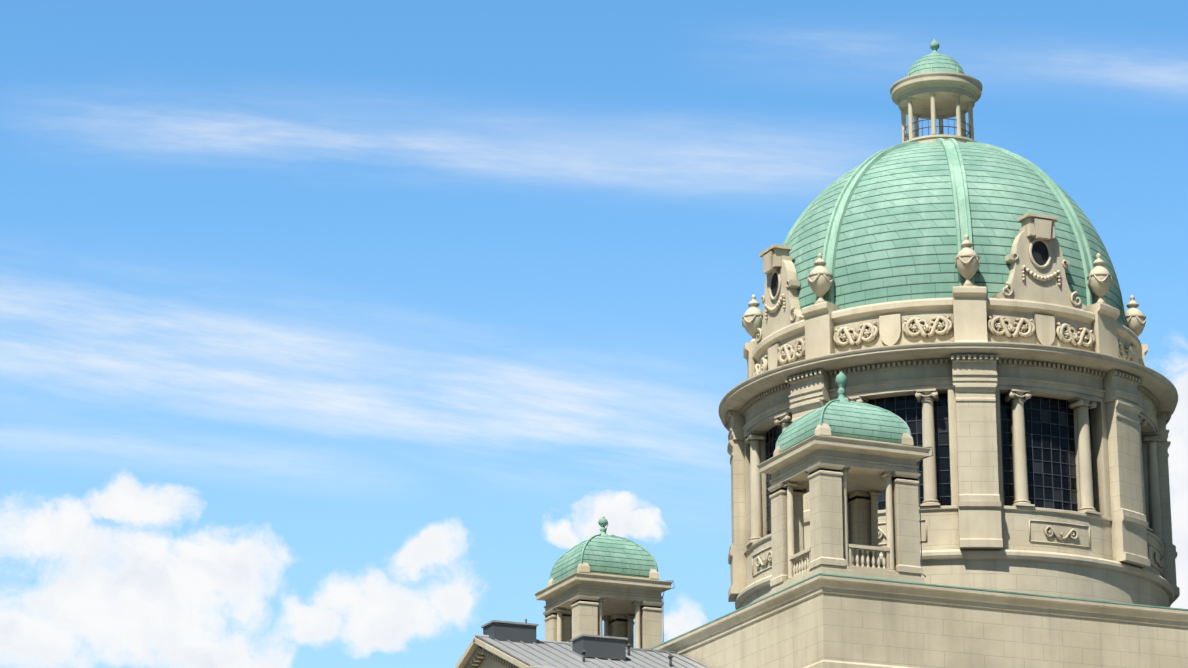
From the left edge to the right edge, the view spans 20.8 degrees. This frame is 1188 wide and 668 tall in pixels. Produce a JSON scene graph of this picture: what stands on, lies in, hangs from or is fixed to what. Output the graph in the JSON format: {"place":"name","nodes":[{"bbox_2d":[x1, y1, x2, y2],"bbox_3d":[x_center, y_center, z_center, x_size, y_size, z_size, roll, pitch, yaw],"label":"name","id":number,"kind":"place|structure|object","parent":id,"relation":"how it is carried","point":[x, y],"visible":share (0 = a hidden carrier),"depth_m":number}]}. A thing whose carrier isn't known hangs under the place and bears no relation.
{"place":"outdoors","nodes":[
{"label":"outdoors","id":0,"kind":"place"},
{"bbox_2d":[0,0,1187,667],"label":"sky","id":1,"kind":"structure","parent":0,"point":[329,329]},
{"bbox_2d":[545,468,1187,667],"bbox_3d":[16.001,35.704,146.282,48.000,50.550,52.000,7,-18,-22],"label":"stone walls","id":2,"kind":"structure","parent":0,"point":[826,630],"depth_m":135.21},
{"bbox_2d":[475,620,709,667],"bbox_3d":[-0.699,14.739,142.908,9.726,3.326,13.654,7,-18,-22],"label":"metal roof","id":3,"kind":"structure","parent":2,"relation":"on","point":[551,654],"depth_m":140.19},
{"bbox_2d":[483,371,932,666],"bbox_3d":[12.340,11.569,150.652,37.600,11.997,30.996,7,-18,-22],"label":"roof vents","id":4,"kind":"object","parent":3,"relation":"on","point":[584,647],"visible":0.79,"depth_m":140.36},
{"bbox_2d":[455,72,1187,667],"bbox_3d":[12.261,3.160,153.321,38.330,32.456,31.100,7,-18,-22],"label":"stone trim","id":5,"kind":"structure","parent":2,"relation":"on","point":[1027,332],"depth_m":146.00},
{"bbox_2d":[551,54,963,582],"bbox_3d":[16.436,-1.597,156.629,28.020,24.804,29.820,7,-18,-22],"label":"small dome roofs","id":6,"kind":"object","parent":5,"relation":"on","point":[603,554],"visible":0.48,"depth_m":157.63},
{"bbox_2d":[771,241,1047,296],"bbox_3d":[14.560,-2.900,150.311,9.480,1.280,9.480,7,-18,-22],"label":"round windows","id":7,"kind":"structure","parent":5,"relation":"in","point":[1040,253],"depth_m":147.84},
{"bbox_2d":[786,142,1125,325],"bbox_3d":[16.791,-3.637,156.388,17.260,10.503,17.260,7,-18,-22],"label":"dome roof","id":8,"kind":"structure","parent":5,"relation":"on","point":[897,240],"depth_m":149.52},
{"bbox_2d":[763,138,1126,326],"bbox_3d":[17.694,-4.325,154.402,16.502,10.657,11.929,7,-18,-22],"label":"dome ribs","id":9,"kind":"object","parent":8,"relation":"attached to","point":[950,146],"visible":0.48,"depth_m":150.81},
{"bbox_2d":[549,38,1187,648],"bbox_3d":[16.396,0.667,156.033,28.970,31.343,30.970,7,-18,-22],"label":"copper roof trim","id":10,"kind":"structure","parent":2,"relation":"attached to","point":[841,380],"depth_m":138.11},
{"bbox_2d":[729,402,1175,607],"bbox_3d":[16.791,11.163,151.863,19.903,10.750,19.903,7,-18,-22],"label":"drum wall","id":11,"kind":"structure","parent":2,"relation":"on","point":[977,453],"depth_m":143.23},
{"bbox_2d":[766,393,1093,534],"bbox_3d":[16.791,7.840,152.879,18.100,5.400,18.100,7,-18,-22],"label":"window glass","id":12,"kind":"object","parent":11,"relation":"in","point":[943,451],"visible":0.1,"depth_m":144.87},
{"bbox_2d":[765,118,1094,534],"bbox_3d":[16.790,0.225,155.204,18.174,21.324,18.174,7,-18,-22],"label":"bars","id":13,"kind":"object","parent":12,"relation":"attached to","point":[1031,434],"visible":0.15,"depth_m":145.09}
]}

